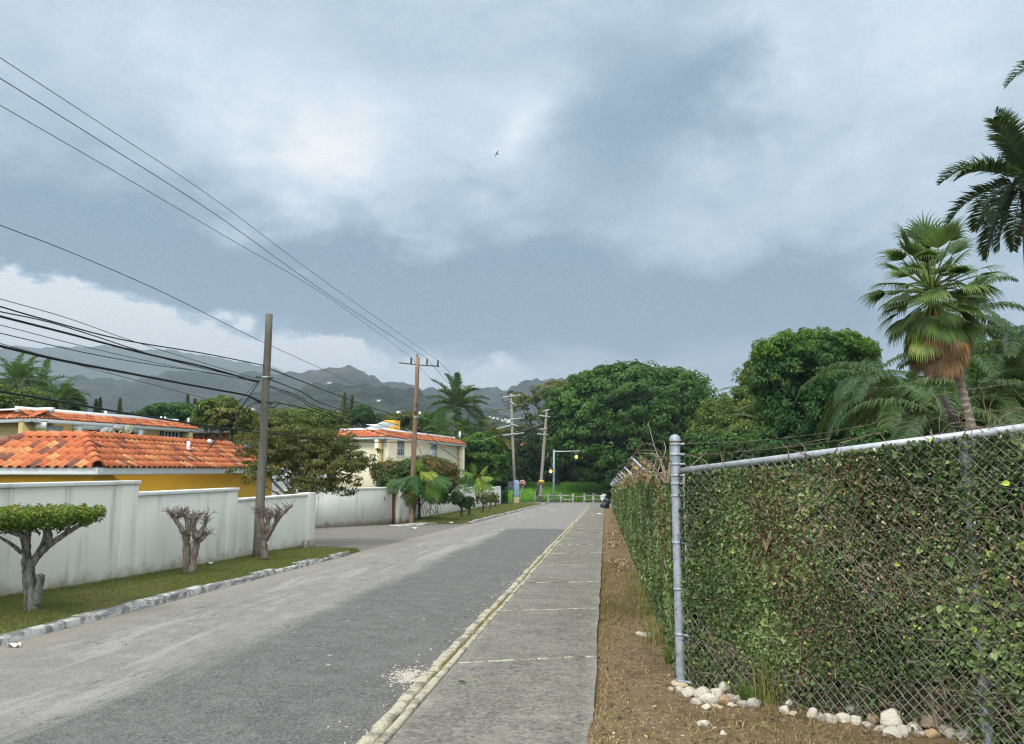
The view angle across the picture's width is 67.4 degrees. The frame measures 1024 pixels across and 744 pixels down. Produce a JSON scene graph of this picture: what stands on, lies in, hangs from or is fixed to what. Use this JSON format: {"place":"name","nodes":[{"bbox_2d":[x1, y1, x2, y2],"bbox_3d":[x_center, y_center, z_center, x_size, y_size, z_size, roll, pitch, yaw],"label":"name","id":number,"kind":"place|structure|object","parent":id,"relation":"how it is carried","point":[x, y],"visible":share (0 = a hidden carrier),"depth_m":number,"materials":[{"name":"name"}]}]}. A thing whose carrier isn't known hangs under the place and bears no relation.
{"place":"outdoors","nodes":[
{"label":"outdoors","id":0,"kind":"place"},
{"bbox_2d":[0,345,283,390],"bbox_3d":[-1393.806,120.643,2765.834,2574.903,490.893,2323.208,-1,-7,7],"label":"hills","id":1,"kind":"structure","parent":0,"point":[61,369],"depth_m":2847.43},
{"bbox_2d":[0,545,359,634],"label":"grass verge","id":2,"kind":"object","parent":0,"point":[157,591],"depth_m":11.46,"materials":[{"name":"green plant"}]},
{"bbox_2d":[0,502,106,610],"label":"topiary tree","id":3,"kind":"object","parent":2,"relation":"on","point":[16,520],"visible":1,"depth_m":9.83,"materials":[{"name":"green plant"}]},
{"bbox_2d":[162,505,218,573],"bbox_3d":[-5.997,3.100,14.235,0.890,1.275,0.796,-1,-7,7],"label":"pollard tree","id":4,"kind":"object","parent":2,"relation":"on","point":[190,556],"visible":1,"depth_m":14.22,"materials":[{"name":"grey plant"}]},
{"bbox_2d":[252,313,272,556],"bbox_3d":[-5.752,1.538,17.771,0.416,5.861,0.255,-1,-7,7],"label":"utility pole","id":5,"kind":"object","parent":2,"relation":"on","point":[262,459],"visible":0.9,"depth_m":17.73,"materials":[{"name":"grey wood"}]},
{"bbox_2d":[0,311,253,379],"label":"overhead cable","id":6,"kind":"object","parent":5,"relation":"attached to","point":[100,337],"visible":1,"depth_m":12.76,"materials":[{"name":"rubber"}]},
{"bbox_2d":[0,315,257,381],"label":"overhead cable","id":7,"kind":"object","parent":5,"relation":"attached to","point":[48,328],"visible":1,"depth_m":13.19,"materials":[{"name":"rubber"}]},
{"bbox_2d":[0,345,260,402],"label":"overhead cable","id":8,"kind":"object","parent":5,"relation":"attached to","point":[73,362],"visible":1,"depth_m":12.79,"materials":[{"name":"rubber"}]},
{"bbox_2d":[0,306,263,365],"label":"overhead cable","id":9,"kind":"object","parent":5,"relation":"attached to","point":[119,338],"visible":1,"depth_m":13.23,"materials":[{"name":"rubber"}]},
{"bbox_2d":[0,390,409,442],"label":"overhead cable","id":10,"kind":"object","parent":5,"relation":"attached to","point":[41,398],"visible":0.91,"depth_m":12.67,"materials":[{"name":"rubber"}]},
{"bbox_2d":[247,499,295,559],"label":"pollard tree","id":11,"kind":"object","parent":2,"relation":"on","point":[266,531],"visible":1,"depth_m":16.83,"materials":[{"name":"grey plant"}]},
{"bbox_2d":[0,503,590,743],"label":"road","id":12,"kind":"structure","parent":0,"point":[306,654],"depth_m":7.89,"materials":[{"name":"grey asphalt"}]},
{"bbox_2d":[377,662,427,688],"bbox_3d":[-0.944,2.704,6.840,0.579,0.029,1.076,-1,-7,7],"label":"rubble","id":13,"kind":"object","parent":12,"relation":"on","point":[407,674],"visible":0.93,"depth_m":6.81,"materials":[{"name":"stone"}]},
{"bbox_2d":[26,365,733,424],"bbox_3d":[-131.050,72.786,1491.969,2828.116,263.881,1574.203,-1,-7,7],"label":"hills","id":14,"kind":"structure","parent":0,"point":[135,395],"depth_m":1605.46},
{"bbox_2d":[314,523,466,553],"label":"driveway","id":15,"kind":"structure","parent":0,"point":[362,538],"depth_m":27.59,"materials":[{"name":"concrete"}]},
{"bbox_2d":[404,502,541,523],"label":"grass verge","id":16,"kind":"object","parent":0,"point":[440,522],"depth_m":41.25,"materials":[{"name":"green plant"}]},
{"bbox_2d":[459,464,494,503],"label":"palm tree","id":17,"kind":"object","parent":16,"relation":"on","point":[478,486],"visible":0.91,"depth_m":49.42,"materials":[{"name":"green plant"}]},
{"bbox_2d":[387,507,604,743],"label":"sidewalk","id":18,"kind":"structure","parent":0,"point":[545,701],"depth_m":6.83,"materials":[{"name":"concrete"}]},
{"bbox_2d":[458,512,603,662],"bbox_3d":[3.451,6.876,34.366,1.286,1.721,68.065,-1,-7,7],"label":"sidewalk joint","id":19,"kind":"object","parent":18,"relation":"on","point":[550,609],"visible":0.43,"depth_m":7.42,"materials":[{"name":"grey concrete"}]},
{"bbox_2d":[0,0,1023,399],"label":"sky","id":20,"kind":"structure","parent":0,"point":[686,184],"materials":[{"name":"grey"}]},
{"bbox_2d":[200,382,1002,472],"bbox_3d":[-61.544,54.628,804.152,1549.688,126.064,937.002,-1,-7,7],"label":"hills","id":21,"kind":"structure","parent":0,"point":[394,397],"depth_m":923.66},
{"bbox_2d":[501,484,958,502],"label":"grass bank","id":22,"kind":"structure","parent":0,"point":[745,488],"depth_m":109.58,"materials":[{"name":"green plant"}]},
{"bbox_2d":[509,439,538,489],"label":"dark tree","id":23,"kind":"object","parent":22,"relation":"on","point":[527,454],"visible":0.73,"depth_m":110.35,"materials":[{"name":"green plant"}]},
{"bbox_2d":[505,378,575,485],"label":"acacia tree","id":24,"kind":"object","parent":22,"relation":"on","point":[524,398],"visible":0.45,"depth_m":112.09,"materials":[{"name":"green plant"}]},
{"bbox_2d":[536,409,549,501],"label":"utility pole","id":25,"kind":"object","parent":22,"relation":"on","point":[540,485],"visible":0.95,"depth_m":98.62,"materials":[{"name":"brown wood"}]},
{"bbox_2d":[505,481,606,501],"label":"grass","id":26,"kind":"structure","parent":22,"relation":"on","point":[580,488],"depth_m":106.66,"materials":[{"name":"green plant"}]},
{"bbox_2d":[533,437,584,482],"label":"dark tree","id":27,"kind":"object","parent":22,"relation":"on","point":[564,472],"visible":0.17,"depth_m":117.34,"materials":[{"name":"green plant"}]},
{"bbox_2d":[535,359,718,485],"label":"spreading tree","id":28,"kind":"object","parent":22,"relation":"on","point":[600,419],"visible":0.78,"depth_m":100.86,"materials":[{"name":"green plant"}]},
{"bbox_2d":[464,473,1010,503],"bbox_3d":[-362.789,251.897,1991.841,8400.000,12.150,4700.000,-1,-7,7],"label":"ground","id":29,"kind":"structure","parent":0,"point":[831,485],"depth_m":143.94,"materials":[{"name":"green plant"}]},
{"bbox_2d":[0,384,46,408],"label":"light tree","id":30,"kind":"object","parent":29,"relation":"on","point":[8,401],"visible":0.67,"depth_m":56.06,"materials":[{"name":"green plant"}]},
{"bbox_2d":[0,353,46,391],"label":"feather palm","id":31,"kind":"object","parent":29,"relation":"on","point":[21,355],"visible":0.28,"depth_m":62.08,"materials":[{"name":"green plant"}]},
{"bbox_2d":[0,355,53,392],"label":"feather palm","id":32,"kind":"object","parent":29,"relation":"on","point":[20,371],"visible":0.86,"depth_m":59.79,"materials":[{"name":"green plant"}]},
{"bbox_2d":[19,359,67,392],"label":"feather palm","id":33,"kind":"object","parent":29,"relation":"on","point":[45,365],"visible":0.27,"depth_m":63.78,"materials":[{"name":"green plant"}]},
{"bbox_2d":[22,375,92,411],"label":"feather palm","id":34,"kind":"object","parent":29,"relation":"on","point":[62,391],"visible":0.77,"depth_m":55.76,"materials":[{"name":"green plant"}]},
{"bbox_2d":[34,387,87,411],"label":"dark tree","id":35,"kind":"object","parent":29,"relation":"on","point":[75,408],"visible":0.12,"depth_m":57.54,"materials":[{"name":"green plant"}]},
{"bbox_2d":[0,406,199,438],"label":"apartment block","id":36,"kind":"structure","parent":29,"relation":"on","point":[18,419],"depth_m":39.73,"materials":[{"name":"paint"}]},
{"bbox_2d":[100,425,134,433],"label":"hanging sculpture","id":37,"kind":"object","parent":36,"relation":"attached to","point":[128,429],"visible":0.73,"depth_m":41.43,"materials":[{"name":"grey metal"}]},
{"bbox_2d":[0,430,282,497],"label":"yellow house","id":38,"kind":"structure","parent":29,"relation":"on","point":[157,463],"depth_m":20.73,"materials":[{"name":"tile"}]},
{"bbox_2d":[0,480,315,595],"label":"boundary wall","id":39,"kind":"structure","parent":29,"relation":"on","point":[135,531],"depth_m":13.68,"materials":[{"name":"white paint"}]},
{"bbox_2d":[137,402,195,423],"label":"umbrella tree","id":40,"kind":"object","parent":29,"relation":"on","point":[180,411],"visible":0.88,"depth_m":72.22,"materials":[{"name":"green plant"}]},
{"bbox_2d":[0,551,349,645],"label":"kerb","id":41,"kind":"structure","parent":29,"relation":"on","point":[65,623],"depth_m":10.68,"materials":[{"name":"grey concrete"}]},
{"bbox_2d":[192,395,238,440],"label":"garden tree","id":42,"kind":"object","parent":29,"relation":"on","point":[202,410],"visible":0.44,"depth_m":57.06,"materials":[{"name":"green plant"}]},
{"bbox_2d":[207,401,257,441],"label":"garden tree","id":43,"kind":"object","parent":29,"relation":"on","point":[245,420],"visible":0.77,"depth_m":49.32,"materials":[{"name":"green plant"}]},
{"bbox_2d":[253,408,291,428],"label":"garden tree","id":44,"kind":"object","parent":29,"relation":"on","point":[281,415],"visible":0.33,"depth_m":79.47,"materials":[{"name":"green plant"}]},
{"bbox_2d":[225,416,383,499],"bbox_3d":[-6.047,3.311,22.506,4.657,4.049,2.822,-1,-7,7],"label":"olive green tree","id":45,"kind":"object","parent":29,"relation":"on","point":[313,457],"visible":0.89,"depth_m":22.20,"materials":[{"name":"green plant"}]},
{"bbox_2d":[288,407,339,429],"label":"garden tree","id":46,"kind":"object","parent":29,"relation":"on","point":[324,420],"visible":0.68,"depth_m":82.49,"materials":[{"name":"green plant"}]},
{"bbox_2d":[193,420,465,489],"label":"apartment block","id":47,"kind":"structure","parent":29,"relation":"on","point":[398,451],"depth_m":61.62,"materials":[{"name":"paint"}]},
{"bbox_2d":[272,487,402,527],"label":"gate wall","id":48,"kind":"structure","parent":29,"relation":"on","point":[366,506],"depth_m":33.62,"materials":[{"name":"white concrete"}]},
{"bbox_2d":[346,404,376,427],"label":"garden tree","id":49,"kind":"object","parent":29,"relation":"on","point":[364,410],"visible":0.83,"depth_m":94.24,"materials":[{"name":"green plant"}]},
{"bbox_2d":[382,411,418,430],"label":"garden tree","id":50,"kind":"object","parent":29,"relation":"on","point":[407,416],"visible":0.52,"depth_m":103.58,"materials":[{"name":"green plant"}]},
{"bbox_2d":[369,454,461,518],"bbox_3d":[-4.855,5.921,38.377,4.657,3.667,3.507,-1,-7,7],"label":"reddish shrub","id":51,"kind":"object","parent":29,"relation":"on","point":[391,469],"visible":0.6,"depth_m":37.70,"materials":[{"name":"green plant"}]},
{"bbox_2d":[399,354,438,522],"bbox_3d":[-4.408,3.202,35.842,1.920,8.206,0.400,-1,-7,4],"label":"utility pole","id":52,"kind":"object","parent":29,"relation":"on","point":[414,442],"visible":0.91,"depth_m":35.94,"materials":[{"name":"brown wood"}]},
{"bbox_2d":[0,105,407,354],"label":"overhead cable","id":53,"kind":"object","parent":52,"relation":"attached to","point":[172,205],"visible":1,"depth_m":16.21,"materials":[{"name":"metal"}]},
{"bbox_2d":[0,225,411,411],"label":"overhead cable","id":54,"kind":"object","parent":52,"relation":"attached to","point":[171,296],"visible":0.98,"depth_m":15.11,"materials":[{"name":"metal"}]},
{"bbox_2d":[0,78,426,358],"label":"overhead cable","id":55,"kind":"object","parent":52,"relation":"attached to","point":[180,191],"visible":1,"depth_m":16.18,"materials":[{"name":"metal"}]},
{"bbox_2d":[0,57,436,359],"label":"overhead cable","id":56,"kind":"object","parent":52,"relation":"attached to","point":[185,179],"visible":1,"depth_m":16.25,"materials":[{"name":"metal"}]},
{"bbox_2d":[385,459,452,518],"bbox_3d":[-4.267,5.374,35.172,3.165,2.808,1.117,-1,-7,7],"label":"palm tree","id":57,"kind":"object","parent":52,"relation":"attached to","point":[415,487],"visible":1,"depth_m":35.09,"materials":[{"name":"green plant"}]},
{"bbox_2d":[410,411,440,433],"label":"garden tree","id":58,"kind":"object","parent":29,"relation":"on","point":[421,422],"visible":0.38,"depth_m":96.69,"materials":[{"name":"green plant"}]},
{"bbox_2d":[418,406,466,435],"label":"coconut palm","id":59,"kind":"object","parent":29,"relation":"on","point":[443,421],"visible":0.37,"depth_m":85.56,"materials":[{"name":"green plant"}]},
{"bbox_2d":[402,486,500,523],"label":"street wall","id":60,"kind":"structure","parent":29,"relation":"on","point":[447,508],"depth_m":46.70,"materials":[{"name":"white paint"}]},
{"bbox_2d":[423,372,489,437],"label":"royal palm","id":61,"kind":"object","parent":29,"relation":"on","point":[453,393],"visible":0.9,"depth_m":92.50,"materials":[{"name":"green plant"}]},
{"bbox_2d":[365,528,568,743],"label":"weeds","id":62,"kind":"object","parent":29,"relation":"on","point":[498,605],"visible":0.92,"depth_m":9.00,"materials":[{"name":"plant"}]},
{"bbox_2d":[448,407,487,486],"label":"coconut palm","id":63,"kind":"object","parent":29,"relation":"on","point":[466,423],"visible":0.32,"depth_m":89.63,"materials":[{"name":"green plant"}]},
{"bbox_2d":[356,507,588,743],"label":"kerb","id":64,"kind":"structure","parent":29,"relation":"on","point":[406,698],"depth_m":6.81,"materials":[{"name":"beige concrete"}]},
{"bbox_2d":[451,396,509,443],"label":"coconut palm","id":65,"kind":"object","parent":29,"relation":"on","point":[480,423],"visible":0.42,"depth_m":95.55,"materials":[{"name":"green plant"}]},
{"bbox_2d":[459,431,512,485],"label":"almond tree","id":66,"kind":"object","parent":29,"relation":"on","point":[491,455],"visible":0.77,"depth_m":82.27,"materials":[{"name":"green plant"}]},
{"bbox_2d":[471,444,520,489],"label":"dark tree","id":67,"kind":"object","parent":29,"relation":"on","point":[508,472],"visible":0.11,"depth_m":89.74,"materials":[{"name":"green plant"}]},
{"bbox_2d":[479,419,517,450],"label":"tree","id":68,"kind":"object","parent":29,"relation":"on","point":[494,430],"visible":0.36,"depth_m":91.54,"materials":[{"name":"green plant"}]},
{"bbox_2d":[496,391,524,502],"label":"utility pole","id":69,"kind":"object","parent":29,"relation":"on","point":[511,403],"visible":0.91,"depth_m":86.36,"materials":[{"name":"grey wood"}]},
{"bbox_2d":[534,493,603,501],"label":"rail fence","id":70,"kind":"object","parent":29,"relation":"on","point":[584,496],"visible":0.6,"depth_m":97.06,"materials":[{"name":"white"}]},
{"bbox_2d":[627,450,668,472],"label":"undergrowth","id":71,"kind":"object","parent":29,"relation":"on","point":[649,457],"visible":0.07,"depth_m":39.39,"materials":[{"name":"green plant"}]},
{"bbox_2d":[661,429,719,480],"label":"undergrowth","id":72,"kind":"object","parent":29,"relation":"on","point":[686,448],"visible":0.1,"depth_m":33.58,"materials":[{"name":"green plant"}]},
{"bbox_2d":[684,392,737,435],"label":"light tree","id":73,"kind":"object","parent":29,"relation":"on","point":[715,411],"visible":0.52,"depth_m":90.86,"materials":[{"name":"green plant"}]},
{"bbox_2d":[683,432,760,474],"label":"undergrowth","id":74,"kind":"object","parent":29,"relation":"on","point":[704,447],"visible":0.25,"depth_m":29.71,"materials":[{"name":"green plant"}]},
{"bbox_2d":[727,359,761,437],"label":"light tree","id":75,"kind":"object","parent":29,"relation":"on","point":[741,398],"visible":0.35,"depth_m":61.48,"materials":[{"name":"green plant"}]},
{"bbox_2d":[701,438,796,527],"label":"undergrowth","id":76,"kind":"object","parent":29,"relation":"on","point":[724,448],"visible":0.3,"depth_m":23.38,"materials":[{"name":"green plant"}]},
{"bbox_2d":[839,423,902,525],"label":"undergrowth","id":77,"kind":"object","parent":29,"relation":"on","point":[863,431],"visible":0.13,"depth_m":23.49,"materials":[{"name":"green plant"}]},
{"bbox_2d":[837,384,1020,552],"bbox_3d":[11.305,2.611,19.970,4.630,4.848,3.915,4,-8,-30],"label":"coconut palm","id":78,"kind":"object","parent":29,"relation":"on","point":[921,393],"visible":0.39,"depth_m":19.65,"materials":[{"name":"green plant"}]},
{"bbox_2d":[587,504,1023,743],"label":"dirt ground","id":79,"kind":"structure","parent":0,"point":[642,651],"depth_m":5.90,"materials":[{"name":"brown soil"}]},
{"bbox_2d":[611,456,670,625],"bbox_3d":[5.067,6.388,37.132,0.352,3.676,62.003,-1,-7,7],"label":"chain link fence","id":80,"kind":"object","parent":79,"relation":"on","point":[628,471],"visible":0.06,"depth_m":12.00,"materials":[{"name":"metal"}]},
{"bbox_2d":[615,450,657,490],"bbox_3d":[2.798,2.532,17.944,0.602,0.982,17.429,-1,-7,7],"label":"dead creeper","id":81,"kind":"object","parent":80,"relation":"attached to","point":[640,474],"visible":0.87,"depth_m":12.10,"materials":[{"name":"beige plant"}]},
{"bbox_2d":[611,472,706,680],"bbox_3d":[5.254,6.429,37.145,0.564,3.450,62.186,-1,-7,7],"label":"climbing vine","id":82,"kind":"object","parent":80,"relation":"attached to","point":[627,504],"visible":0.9,"depth_m":9.62,"materials":[{"name":"green plant"}]},
{"bbox_2d":[642,423,706,492],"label":"dead canes","id":83,"kind":"object","parent":80,"relation":"attached to","point":[667,481],"visible":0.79,"depth_m":7.31,"materials":[{"name":"brown plant"}]},
{"bbox_2d":[637,609,664,645],"bbox_3d":[1.660,2.790,8.418,0.737,0.369,0.820,-5,-9,33],"label":"grass tuft","id":84,"kind":"object","parent":79,"relation":"on","point":[656,642],"visible":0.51,"depth_m":8.39,"materials":[{"name":"plant"}]},
{"bbox_2d":[669,434,691,686],"bbox_3d":[1.449,1.737,6.687,0.200,2.384,0.200,-1,-7,7],"label":"corner post","id":85,"kind":"object","parent":79,"relation":"on","point":[676,464],"visible":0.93,"depth_m":6.66,"materials":[{"name":"metal"}]},
{"bbox_2d":[665,639,715,686],"bbox_3d":[1.577,2.437,6.585,0.568,0.470,0.622,-1,-7,7],"label":"grass tuft","id":86,"kind":"object","parent":79,"relation":"on","point":[692,676],"visible":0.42,"depth_m":6.49,"materials":[{"name":"green plant"}]},
{"bbox_2d":[714,386,783,496],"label":"coconut palm","id":87,"kind":"object","parent":79,"relation":"on","point":[750,408],"visible":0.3,"depth_m":42.15,"materials":[{"name":"green plant"}]},
{"bbox_2d":[744,641,789,707],"bbox_3d":[1.954,2.227,5.785,0.523,0.557,0.606,-1,-7,7],"label":"grass tuft","id":88,"kind":"object","parent":79,"relation":"on","point":[770,690],"visible":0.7,"depth_m":5.75,"materials":[{"name":"green plant"}]},
{"bbox_2d":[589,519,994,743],"bbox_3d":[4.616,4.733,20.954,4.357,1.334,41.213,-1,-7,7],"label":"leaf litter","id":89,"kind":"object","parent":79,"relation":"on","point":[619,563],"visible":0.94,"depth_m":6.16,"materials":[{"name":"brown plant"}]},
{"bbox_2d":[742,326,882,521],"bbox_3d":[15.831,2.855,39.825,9.110,10.565,6.354,-1,-7,7],"label":"mango tree","id":90,"kind":"object","parent":79,"relation":"on","point":[788,364],"visible":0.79,"depth_m":38.60,"materials":[{"name":"green plant"}]},
{"bbox_2d":[679,395,1023,743],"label":"chain link fence","id":91,"kind":"object","parent":79,"relation":"on","point":[990,432],"visible":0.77,"depth_m":4.92,"materials":[{"name":"metal"}]},
{"bbox_2d":[675,424,1023,743],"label":"climbing vine","id":92,"kind":"object","parent":91,"relation":"attached to","point":[717,585],"visible":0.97,"depth_m":5.22,"materials":[{"name":"green plant"}]},
{"bbox_2d":[685,408,1021,455],"bbox_3d":[2.496,0.474,5.684,0.437,0.277,3.018,5,-9,-33],"label":"barbed wire","id":93,"kind":"object","parent":91,"relation":"attached to","point":[865,434],"visible":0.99,"depth_m":5.67,"materials":[{"name":"metal"}]},
{"bbox_2d":[686,381,1023,443],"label":"barbed wire","id":94,"kind":"object","parent":91,"relation":"attached to","point":[873,421],"visible":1,"depth_m":5.59,"materials":[{"name":"metal"}]},
{"bbox_2d":[687,385,1023,468],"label":"dry creeper","id":95,"kind":"object","parent":91,"relation":"attached to","point":[967,421],"visible":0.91,"depth_m":4.78,"materials":[{"name":"brown plant"}]},
{"bbox_2d":[695,626,1023,743],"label":"leaf litter","id":96,"kind":"object","parent":79,"relation":"on","point":[940,712],"visible":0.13,"depth_m":5.45,"materials":[{"name":"brown plant"}]},
{"bbox_2d":[793,353,929,504],"bbox_3d":[13.412,2.850,28.686,4.256,7.114,5.362,5,-9,-32],"label":"coconut palm","id":97,"kind":"object","parent":79,"relation":"on","point":[841,392],"visible":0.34,"depth_m":28.99,"materials":[{"name":"green plant"}]},
{"bbox_2d":[811,361,969,524],"bbox_3d":[12.569,2.525,24.750,4.597,6.504,4.910,2,-8,-17],"label":"coconut palm","id":98,"kind":"object","parent":79,"relation":"on","point":[858,394],"visible":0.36,"depth_m":24.72,"materials":[{"name":"green plant"}]},
{"bbox_2d":[880,708,902,726],"bbox_3d":[2.457,2.263,4.994,0.136,0.153,0.129,-1,-7,7],"label":"rock","id":99,"kind":"object","parent":79,"relation":"on","point":[890,717],"visible":0.84,"depth_m":4.96,"materials":[{"name":"stone"}]},
{"bbox_2d":[858,210,1011,566],"bbox_3d":[8.574,0.461,15.388,2.773,7.715,2.801,4,-8,-28],"label":"fan palm","id":100,"kind":"object","parent":79,"relation":"on","point":[937,342],"visible":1,"depth_m":15.35,"materials":[{"name":"green plant"}]},
{"bbox_2d":[884,353,1023,470],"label":"coconut palm","id":101,"kind":"object","parent":79,"relation":"on","point":[984,375],"visible":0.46,"depth_m":21.33,"materials":[{"name":"green plant"}]},
{"bbox_2d":[897,275,1023,366],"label":"coconut palm","id":102,"kind":"object","parent":79,"relation":"on","point":[983,279],"visible":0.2,"depth_m":30.11,"materials":[{"name":"green plant"}]},
{"bbox_2d":[933,300,1023,420],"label":"coconut palm","id":103,"kind":"object","parent":79,"relation":"on","point":[1015,339],"visible":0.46,"depth_m":24.05,"materials":[{"name":"green plant"}]},
{"bbox_2d":[936,106,1023,262],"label":"royal palm","id":104,"kind":"object","parent":79,"relation":"on","point":[1008,139],"visible":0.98,"depth_m":21.08,"materials":[{"name":"green plant"}]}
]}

